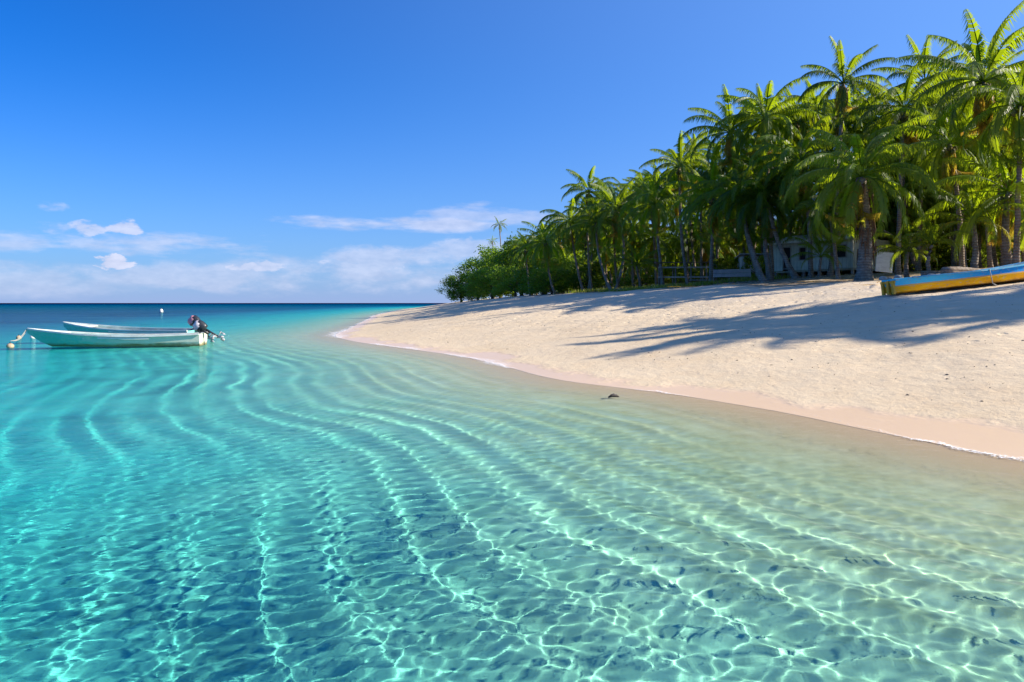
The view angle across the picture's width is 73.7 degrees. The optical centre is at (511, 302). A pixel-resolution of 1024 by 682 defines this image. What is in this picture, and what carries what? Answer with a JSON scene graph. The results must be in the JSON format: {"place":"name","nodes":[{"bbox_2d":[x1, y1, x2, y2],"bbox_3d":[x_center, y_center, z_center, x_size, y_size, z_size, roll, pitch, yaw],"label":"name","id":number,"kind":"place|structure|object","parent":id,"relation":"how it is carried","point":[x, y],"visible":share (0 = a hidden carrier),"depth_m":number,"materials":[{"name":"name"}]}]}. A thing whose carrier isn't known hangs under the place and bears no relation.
{"place":"outdoors","nodes":[
{"label":"outdoors","id":0,"kind":"place"},
{"bbox_2d":[0,303,1023,681],"bbox_3d":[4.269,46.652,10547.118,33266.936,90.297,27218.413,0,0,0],"label":"water","id":1,"kind":"structure","parent":0,"point":[278,493],"depth_m":5.53,"materials":[{"name":"liquid"}]},
{"bbox_2d":[27,320,224,346],"bbox_3d":[-16.158,1.337,28.779,7.704,1.245,1.558,0,0,-10],"label":"skiff","id":2,"kind":"object","parent":1,"relation":"on","point":[56,338],"visible":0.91,"depth_m":28.20,"materials":[{"name":"paint"}]},
{"bbox_2d":[63,315,216,341],"bbox_3d":[-17.521,1.259,32.013,7.846,1.402,1.608,0,2,8],"label":"skiff","id":3,"kind":"object","parent":1,"relation":"on","point":[84,327],"visible":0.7,"depth_m":31.69,"materials":[{"name":"paint"}]},
{"bbox_2d":[0,0,1023,302],"label":"sky","id":4,"kind":"structure","parent":0,"point":[152,151],"materials":[{"name":"blue"}]},
{"bbox_2d":[554,274,790,293],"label":"grass","id":5,"kind":"structure","parent":0,"point":[692,284],"depth_m":53.06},
{"bbox_2d":[335,268,1023,459],"bbox_3d":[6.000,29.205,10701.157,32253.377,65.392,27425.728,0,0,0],"label":"beach","id":6,"kind":"structure","parent":0,"point":[937,406],"depth_m":18.33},
{"bbox_2d":[434,272,476,301],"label":"broadleaf tree","id":7,"kind":"object","parent":6,"relation":"on","point":[452,294],"visible":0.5,"depth_m":148.17,"materials":[{"name":"green plant"}]},
{"bbox_2d":[450,256,497,299],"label":"broadleaf tree","id":8,"kind":"object","parent":6,"relation":"on","point":[466,269],"visible":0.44,"depth_m":145.01,"materials":[{"name":"green plant"}]},
{"bbox_2d":[461,268,513,298],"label":"bush","id":9,"kind":"object","parent":6,"relation":"on","point":[469,287],"visible":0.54,"depth_m":128.34,"materials":[{"name":"green plant"}]},
{"bbox_2d":[467,244,516,297],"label":"broadleaf tree","id":10,"kind":"object","parent":6,"relation":"on","point":[483,257],"visible":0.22,"depth_m":138.21,"materials":[{"name":"green plant"}]},
{"bbox_2d":[480,232,542,295],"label":"broadleaf tree","id":11,"kind":"object","parent":6,"relation":"on","point":[499,259],"visible":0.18,"depth_m":124.13,"materials":[{"name":"green plant"}]},
{"bbox_2d":[486,264,540,296],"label":"bush","id":12,"kind":"object","parent":6,"relation":"on","point":[512,284],"visible":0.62,"depth_m":114.93,"materials":[{"name":"green plant"}]},
{"bbox_2d":[502,230,543,295],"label":"coconut palm","id":13,"kind":"object","parent":6,"relation":"on","point":[519,244],"visible":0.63,"depth_m":99.73,"materials":[{"name":"green plant"}]},
{"bbox_2d":[507,249,564,294],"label":"bush","id":14,"kind":"object","parent":6,"relation":"on","point":[522,271],"visible":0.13,"depth_m":106.53,"materials":[{"name":"green plant"}]},
{"bbox_2d":[515,221,575,293],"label":"coconut palm","id":15,"kind":"object","parent":6,"relation":"on","point":[547,250],"visible":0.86,"depth_m":89.47,"materials":[{"name":"green plant"}]},
{"bbox_2d":[518,266,576,294],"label":"bush","id":16,"kind":"object","parent":6,"relation":"on","point":[557,276],"visible":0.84,"depth_m":92.99,"materials":[{"name":"green plant"}]},
{"bbox_2d":[542,249,580,292],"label":"coconut palm","id":17,"kind":"object","parent":6,"relation":"on","point":[555,260],"visible":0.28,"depth_m":98.73,"materials":[{"name":"green plant"}]},
{"bbox_2d":[542,254,594,292],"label":"broadleaf tree","id":18,"kind":"object","parent":6,"relation":"on","point":[565,259],"visible":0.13,"depth_m":98.28,"materials":[{"name":"green plant"}]},
{"bbox_2d":[538,198,605,289],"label":"coconut palm","id":19,"kind":"object","parent":6,"relation":"on","point":[569,242],"visible":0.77,"depth_m":76.50,"materials":[{"name":"green plant"}]},
{"bbox_2d":[563,221,602,280],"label":"coconut palm","id":20,"kind":"object","parent":6,"relation":"on","point":[584,244],"visible":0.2,"depth_m":89.62,"materials":[{"name":"green plant"}]},
{"bbox_2d":[562,196,609,288],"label":"coconut palm","id":21,"kind":"object","parent":6,"relation":"on","point":[566,210],"visible":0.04,"depth_m":88.21,"materials":[{"name":"green plant"}]},
{"bbox_2d":[560,260,614,290],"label":"bush","id":22,"kind":"object","parent":6,"relation":"on","point":[577,284],"visible":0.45,"depth_m":90.94,"materials":[{"name":"green plant"}]},
{"bbox_2d":[564,254,613,283],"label":"coconut palm","id":23,"kind":"object","parent":6,"relation":"on","point":[585,263],"visible":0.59,"depth_m":88.98,"materials":[{"name":"green plant"}]},
{"bbox_2d":[560,166,619,288],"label":"coconut palm","id":24,"kind":"object","parent":6,"relation":"on","point":[578,186],"visible":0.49,"depth_m":79.28,"materials":[{"name":"green plant"}]},
{"bbox_2d":[560,196,625,290],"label":"coconut palm","id":25,"kind":"object","parent":6,"relation":"on","point":[610,222],"visible":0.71,"depth_m":71.48,"materials":[{"name":"green plant"}]},
{"bbox_2d":[581,233,621,287],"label":"coconut palm","id":26,"kind":"object","parent":6,"relation":"on","point":[605,257],"visible":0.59,"depth_m":85.83,"materials":[{"name":"green plant"}]},
{"bbox_2d":[590,218,633,286],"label":"coconut palm","id":27,"kind":"object","parent":6,"relation":"on","point":[614,240],"visible":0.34,"depth_m":79.72,"materials":[{"name":"green plant"}]},
{"bbox_2d":[578,176,660,288],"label":"coconut palm","id":28,"kind":"object","parent":6,"relation":"on","point":[614,211],"visible":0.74,"depth_m":69.43,"materials":[{"name":"green plant"}]},
{"bbox_2d":[607,178,644,285],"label":"coconut palm","id":29,"kind":"object","parent":6,"relation":"on","point":[618,188],"visible":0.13,"depth_m":90.03,"materials":[{"name":"green plant"}]},
{"bbox_2d":[605,208,651,285],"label":"coconut palm","id":30,"kind":"object","parent":6,"relation":"on","point":[629,234],"visible":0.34,"depth_m":77.65,"materials":[{"name":"green plant"}]},
{"bbox_2d":[603,238,667,287],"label":"coconut palm","id":31,"kind":"object","parent":6,"relation":"on","point":[647,260],"visible":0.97,"depth_m":65.85,"materials":[{"name":"green plant"}]},
{"bbox_2d":[616,254,663,285],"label":"coconut palm","id":32,"kind":"object","parent":6,"relation":"on","point":[642,270],"visible":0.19,"depth_m":85.70,"materials":[{"name":"green plant"}]},
{"bbox_2d":[628,163,673,260],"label":"coconut palm","id":33,"kind":"object","parent":6,"relation":"on","point":[651,175],"visible":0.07,"depth_m":83.38,"materials":[{"name":"green plant"}]},
{"bbox_2d":[627,177,675,284],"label":"coconut palm","id":34,"kind":"object","parent":6,"relation":"on","point":[654,238],"visible":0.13,"depth_m":75.22,"materials":[{"name":"green plant"}]},
{"bbox_2d":[626,216,680,269],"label":"coconut palm","id":35,"kind":"object","parent":6,"relation":"on","point":[649,248],"visible":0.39,"depth_m":76.59,"materials":[{"name":"green plant"}]},
{"bbox_2d":[615,171,692,284],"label":"coconut palm","id":36,"kind":"object","parent":6,"relation":"on","point":[658,217],"visible":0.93,"depth_m":62.80,"materials":[{"name":"green plant"}]},
{"bbox_2d":[639,130,709,284],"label":"coconut palm","id":37,"kind":"object","parent":6,"relation":"on","point":[682,166],"visible":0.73,"depth_m":60.51,"materials":[{"name":"green plant"}]},
{"bbox_2d":[660,221,696,283],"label":"coconut palm","id":38,"kind":"object","parent":6,"relation":"on","point":[677,248],"visible":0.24,"depth_m":79.29,"materials":[{"name":"green plant"}]},
{"bbox_2d":[653,152,707,274],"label":"coconut palm","id":39,"kind":"object","parent":6,"relation":"on","point":[687,249],"visible":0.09,"depth_m":73.88,"materials":[{"name":"green plant"}]},
{"bbox_2d":[654,262,713,284],"bbox_3d":[15.909,-2.667,63.736,5.200,2.549,3.250,0,0,6],"label":"timber shelter","id":40,"kind":"object","parent":6,"relation":"on","point":[690,276],"visible":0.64,"depth_m":62.94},
{"bbox_2d":[661,162,710,281],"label":"coconut palm","id":41,"kind":"object","parent":6,"relation":"on","point":[692,245],"visible":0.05,"depth_m":73.36,"materials":[{"name":"green plant"}]},
{"bbox_2d":[674,265,708,282],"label":"shrub","id":42,"kind":"object","parent":6,"relation":"on","point":[680,271],"visible":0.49,"depth_m":69.87,"materials":[{"name":"green plant"}]},
{"bbox_2d":[673,130,715,254],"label":"coconut palm","id":43,"kind":"object","parent":6,"relation":"on","point":[703,147],"visible":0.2,"depth_m":79.81,"materials":[{"name":"green plant"}]},
{"bbox_2d":[678,208,715,269],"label":"coconut palm","id":44,"kind":"object","parent":6,"relation":"on","point":[704,222],"visible":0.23,"depth_m":74.25,"materials":[{"name":"green plant"}]},
{"bbox_2d":[669,166,726,281],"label":"coconut palm","id":45,"kind":"object","parent":6,"relation":"on","point":[701,173],"visible":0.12,"depth_m":66.88,"materials":[{"name":"green plant"}]},
{"bbox_2d":[669,222,735,274],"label":"coconut palm","id":46,"kind":"object","parent":6,"relation":"on","point":[706,255],"visible":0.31,"depth_m":74.77,"materials":[{"name":"green plant"}]},
{"bbox_2d":[387,282,1023,400],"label":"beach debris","id":47,"kind":"object","parent":6,"relation":"on","point":[776,336],"visible":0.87,"depth_m":19.85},
{"bbox_2d":[676,216,744,280],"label":"coconut palm","id":48,"kind":"object","parent":6,"relation":"on","point":[704,236],"visible":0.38,"depth_m":66.39,"materials":[{"name":"green plant"}]},
{"bbox_2d":[665,161,758,280],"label":"coconut palm","id":49,"kind":"object","parent":6,"relation":"on","point":[717,222],"visible":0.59,"depth_m":54.60,"materials":[{"name":"green plant"}]},
{"bbox_2d":[696,137,752,281],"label":"coconut palm","id":50,"kind":"object","parent":6,"relation":"on","point":[720,168],"visible":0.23,"depth_m":66.18,"materials":[{"name":"green plant"}]},
{"bbox_2d":[713,257,740,279],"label":"shrub","id":51,"kind":"object","parent":6,"relation":"on","point":[726,263],"visible":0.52,"depth_m":65.69,"materials":[{"name":"green plant"}]},
{"bbox_2d":[678,84,782,277],"bbox_3d":[17.883,-9.182,55.212,7.910,15.533,8.113,0,0,37],"label":"coconut palm","id":52,"kind":"object","parent":6,"relation":"on","point":[716,134],"visible":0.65,"depth_m":54.67,"materials":[{"name":"green plant"}]},
{"bbox_2d":[704,202,758,278],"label":"coconut palm","id":53,"kind":"object","parent":6,"relation":"on","point":[729,241],"visible":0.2,"depth_m":63.86,"materials":[{"name":"green plant"}]},
{"bbox_2d":[713,269,750,280],"bbox_3d":[18.225,-2.222,56.780,3.160,1.200,0.118,0,0,28],"label":"plank fence","id":54,"kind":"object","parent":6,"relation":"on","point":[729,273],"visible":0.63,"depth_m":56.67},
{"bbox_2d":[690,169,780,282],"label":"coconut palm","id":55,"kind":"object","parent":6,"relation":"on","point":[721,190],"visible":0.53,"depth_m":50.34,"materials":[{"name":"green plant"}]},
{"bbox_2d":[734,253,768,272],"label":"garden shed","id":56,"kind":"structure","parent":6,"relation":"on","point":[740,257],"depth_m":64.20,"materials":[{"name":"white paint"}]},
{"bbox_2d":[713,144,800,280],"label":"coconut palm","id":57,"kind":"object","parent":6,"relation":"on","point":[769,276],"visible":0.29,"depth_m":49.09,"materials":[{"name":"green plant"}]},
{"bbox_2d":[739,255,778,278],"bbox_3d":[22.229,-3.009,61.781,3.575,2.764,3.692,0,0,9],"label":"shrub","id":58,"kind":"object","parent":6,"relation":"on","point":[761,261],"visible":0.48,"depth_m":61.58,"materials":[{"name":"green plant"}]},
{"bbox_2d":[713,170,814,278],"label":"coconut palm","id":59,"kind":"object","parent":6,"relation":"on","point":[766,217],"visible":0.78,"depth_m":48.14,"materials":[{"name":"green plant"}]},
{"bbox_2d":[735,83,795,275],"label":"coconut palm","id":60,"kind":"object","parent":6,"relation":"on","point":[759,92],"visible":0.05,"depth_m":63.80,"materials":[{"name":"green plant"}]},
{"bbox_2d":[737,139,801,239],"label":"coconut palm","id":61,"kind":"object","parent":6,"relation":"on","point":[746,155],"visible":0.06,"depth_m":55.67,"materials":[{"name":"green plant"}]},
{"bbox_2d":[708,76,831,278],"bbox_3d":[19.337,-9.295,52.131,7.993,15.687,7.542,0,0,-28],"label":"coconut palm","id":62,"kind":"object","parent":6,"relation":"on","point":[764,123],"visible":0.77,"depth_m":51.39,"materials":[{"name":"green plant"}]},
{"bbox_2d":[752,89,835,275],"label":"coconut palm","id":63,"kind":"object","parent":6,"relation":"on","point":[802,126],"visible":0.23,"depth_m":54.48,"materials":[{"name":"green plant"}]},
{"bbox_2d":[774,183,825,275],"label":"coconut palm","id":64,"kind":"object","parent":6,"relation":"on","point":[797,226],"visible":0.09,"depth_m":55.33,"materials":[{"name":"green plant"}]},
{"bbox_2d":[742,114,872,276],"bbox_3d":[20.127,-6.870,47.159,7.755,10.863,7.648,0,0,-29],"label":"coconut palm","id":65,"kind":"object","parent":6,"relation":"on","point":[783,158],"visible":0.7,"depth_m":46.44,"materials":[{"name":"green plant"}]},
{"bbox_2d":[785,78,852,274],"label":"coconut palm","id":66,"kind":"object","parent":6,"relation":"on","point":[816,100],"visible":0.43,"depth_m":52.93,"materials":[{"name":"green plant"}]},
{"bbox_2d":[787,237,853,276],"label":"coconut palm","id":67,"kind":"object","parent":6,"relation":"on","point":[820,249],"visible":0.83,"depth_m":45.91,"materials":[{"name":"green plant"}]},
{"bbox_2d":[785,151,869,275],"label":"coconut palm","id":68,"kind":"object","parent":6,"relation":"on","point":[820,189],"visible":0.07,"depth_m":51.68,"materials":[{"name":"green plant"}]},
{"bbox_2d":[791,195,871,278],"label":"coconut palm","id":69,"kind":"object","parent":6,"relation":"on","point":[828,225],"visible":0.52,"depth_m":43.66,"materials":[{"name":"green plant"}]},
{"bbox_2d":[768,229,902,276],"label":"beach house","id":70,"kind":"structure","parent":6,"relation":"on","point":[847,260],"depth_m":50.93,"materials":[{"name":"paint"}]},
{"bbox_2d":[804,98,870,274],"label":"coconut palm","id":71,"kind":"object","parent":6,"relation":"on","point":[848,129],"visible":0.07,"depth_m":57.76,"materials":[{"name":"green plant"}]},
{"bbox_2d":[806,79,873,165],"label":"coconut palm","id":72,"kind":"object","parent":6,"relation":"on","point":[836,129],"visible":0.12,"depth_m":56.19,"materials":[{"name":"green plant"}]},
{"bbox_2d":[796,35,894,276],"bbox_3d":[22.919,-9.819,47.042,6.283,16.859,6.317,0,0,21],"label":"coconut palm","id":73,"kind":"object","parent":6,"relation":"on","point":[841,107],"visible":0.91,"depth_m":46.57,"materials":[{"name":"green plant"}]},
{"bbox_2d":[783,114,950,280],"bbox_3d":[18.793,-5.194,37.236,8.144,8.858,7.999,0,0,0],"label":"coconut palm","id":74,"kind":"object","parent":6,"relation":"on","point":[860,213],"visible":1,"depth_m":36.51,"materials":[{"name":"green plant"}]},
{"bbox_2d":[832,175,902,247],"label":"coconut palm","id":75,"kind":"object","parent":6,"relation":"on","point":[892,221],"visible":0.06,"depth_m":50.20,"materials":[{"name":"green plant"}]},
{"bbox_2d":[829,78,920,152],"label":"coconut palm","id":76,"kind":"object","parent":6,"relation":"on","point":[860,103],"visible":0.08,"depth_m":55.76,"materials":[{"name":"green plant"}]},
{"bbox_2d":[850,142,913,272],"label":"coconut palm","id":77,"kind":"object","parent":6,"relation":"on","point":[906,176],"visible":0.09,"depth_m":50.62,"materials":[{"name":"green plant"}]},
{"bbox_2d":[875,252,893,272],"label":"wall panel","id":78,"kind":"structure","parent":6,"relation":"on","point":[883,262],"depth_m":41.97,"materials":[{"name":"white paint"}]},
{"bbox_2d":[868,103,918,271],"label":"coconut palm","id":79,"kind":"object","parent":6,"relation":"on","point":[912,258],"visible":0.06,"depth_m":49.23,"materials":[{"name":"green plant"}]},
{"bbox_2d":[874,186,934,271],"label":"coconut palm","id":80,"kind":"object","parent":6,"relation":"on","point":[914,212],"visible":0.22,"depth_m":50.08,"materials":[{"name":"green plant"}]},
{"bbox_2d":[837,59,972,274],"bbox_3d":[24.930,-8.234,44.132,7.302,13.553,7.677,0,0,-34],"label":"coconut palm","id":81,"kind":"object","parent":6,"relation":"on","point":[893,95],"visible":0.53,"depth_m":43.82,"materials":[{"name":"green plant"}]},
{"bbox_2d":[865,157,945,269],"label":"coconut palm","id":82,"kind":"object","parent":6,"relation":"on","point":[927,205],"visible":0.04,"depth_m":50.77,"materials":[{"name":"green plant"}]},
{"bbox_2d":[873,216,947,277],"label":"coconut palm","id":83,"kind":"object","parent":6,"relation":"on","point":[906,239],"visible":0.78,"depth_m":37.38,"materials":[{"name":"green plant"}]},
{"bbox_2d":[877,167,951,263],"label":"coconut palm","id":84,"kind":"object","parent":6,"relation":"on","point":[907,185],"visible":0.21,"depth_m":50.16,"materials":[{"name":"green plant"}]},
{"bbox_2d":[871,34,977,271],"bbox_3d":[29.350,-10.278,47.899,7.355,16.918,6.541,0,0,0],"label":"coconut palm","id":85,"kind":"object","parent":6,"relation":"on","point":[900,72],"visible":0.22,"depth_m":47.81,"materials":[{"name":"green plant"}]},
{"bbox_2d":[898,213,973,270],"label":"coconut palm","id":86,"kind":"object","parent":6,"relation":"on","point":[932,236],"visible":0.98,"depth_m":35.80,"materials":[{"name":"green plant"}]},
{"bbox_2d":[922,245,958,270],"bbox_3d":[32.914,-3.215,52.449,3.478,2.605,3.369,0,0,13],"label":"shrub","id":87,"kind":"object","parent":6,"relation":"on","point":[948,247],"visible":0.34,"depth_m":52.04,"materials":[{"name":"green plant"}]},
{"bbox_2d":[867,92,1015,266],"bbox_3d":[25.310,-6.922,39.959,7.389,11.146,7.583,0,0,0],"label":"coconut palm","id":88,"kind":"object","parent":6,"relation":"on","point":[934,157],"visible":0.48,"depth_m":39.99,"materials":[{"name":"green plant"}]},
{"bbox_2d":[913,75,982,266],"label":"coconut palm","id":89,"kind":"object","parent":6,"relation":"on","point":[933,104],"visible":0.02,"depth_m":45.37,"materials":[{"name":"green plant"}]},
{"bbox_2d":[930,248,971,267],"bbox_3d":[33.197,-3.006,51.571,3.704,2.210,3.959,0,0,-42],"label":"shrub","id":90,"kind":"object","parent":6,"relation":"on","point":[948,256],"visible":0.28,"depth_m":51.07,"materials":[{"name":"green plant"}]},
{"bbox_2d":[880,262,1023,294],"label":"rowing boat","id":91,"kind":"object","parent":6,"relation":"on","point":[1011,273],"visible":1,"depth_m":25.04,"materials":[{"name":"yellow paint"}]},
{"bbox_2d":[891,0,1023,265],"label":"coconut palm","id":92,"kind":"object","parent":6,"relation":"on","point":[978,63],"visible":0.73,"depth_m":36.86,"materials":[{"name":"green plant"}]},
{"bbox_2d":[917,88,1002,266],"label":"coconut palm","id":93,"kind":"object","parent":6,"relation":"on","point":[953,263],"visible":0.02,"depth_m":47.00,"materials":[{"name":"green plant"}]},
{"bbox_2d":[906,46,1014,201],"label":"coconut palm","id":94,"kind":"object","parent":6,"relation":"on","point":[927,78],"visible":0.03,"depth_m":46.14,"materials":[{"name":"green plant"}]},
{"bbox_2d":[940,267,980,273],"bbox_3d":[22.607,-1.537,33.513,3.455,0.478,0.534,0,0,-14],"label":"fallen log","id":95,"kind":"object","parent":6,"relation":"on","point":[943,270],"visible":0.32,"depth_m":33.10,"materials":[{"name":"wood"}]},
{"bbox_2d":[919,168,1010,264],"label":"coconut palm","id":96,"kind":"object","parent":6,"relation":"on","point":[925,195],"visible":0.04,"depth_m":47.07,"materials":[{"name":"green plant"}]},
{"bbox_2d":[933,183,998,266],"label":"coconut palm","id":97,"kind":"object","parent":6,"relation":"on","point":[995,259],"visible":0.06,"depth_m":45.93,"materials":[{"name":"green plant"}]},
{"bbox_2d":[911,176,1023,267],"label":"coconut palm","id":98,"kind":"object","parent":6,"relation":"on","point":[972,206],"visible":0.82,"depth_m":35.72,"materials":[{"name":"green plant"}]},
{"bbox_2d":[914,140,1023,264],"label":"coconut palm","id":99,"kind":"object","parent":6,"relation":"on","point":[1004,222],"visible":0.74,"depth_m":35.89,"materials":[{"name":"green plant"}]},
{"bbox_2d":[928,113,1015,267],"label":"coconut palm","id":100,"kind":"object","parent":6,"relation":"on","point":[989,258],"visible":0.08,"depth_m":43.81,"materials":[{"name":"green plant"}]},
{"bbox_2d":[930,185,1014,267],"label":"coconut palm","id":101,"kind":"object","parent":6,"relation":"on","point":[980,242],"visible":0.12,"depth_m":46.69,"materials":[{"name":"green plant"}]},
{"bbox_2d":[944,184,1013,245],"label":"coconut palm","id":102,"kind":"object","parent":6,"relation":"on","point":[1011,221],"visible":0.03,"depth_m":45.52,"materials":[{"name":"green plant"}]},
{"bbox_2d":[945,64,1023,263],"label":"coconut palm","id":103,"kind":"object","parent":6,"relation":"on","point":[1014,144],"visible":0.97,"depth_m":34.11,"materials":[{"name":"green plant"}]},
{"bbox_2d":[955,123,1023,205],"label":"coconut palm","id":104,"kind":"object","parent":6,"relation":"on","point":[1007,167],"visible":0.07,"depth_m":42.74,"materials":[{"name":"green plant"}]},
{"bbox_2d":[956,41,1023,84],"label":"coconut palm","id":105,"kind":"object","parent":6,"relation":"on","point":[1006,62],"visible":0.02,"depth_m":48.88,"materials":[{"name":"green plant"}]},
{"bbox_3d":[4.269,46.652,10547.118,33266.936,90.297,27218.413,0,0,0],"label":"water body","id":106,"kind":"structure","parent":0,"visible":0},
{"bbox_2d":[325,313,1023,461],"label":"foam","id":107,"kind":"object","parent":106,"relation":"on","point":[661,391],"visible":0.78,"depth_m":19.52,"materials":[{"name":"white"}]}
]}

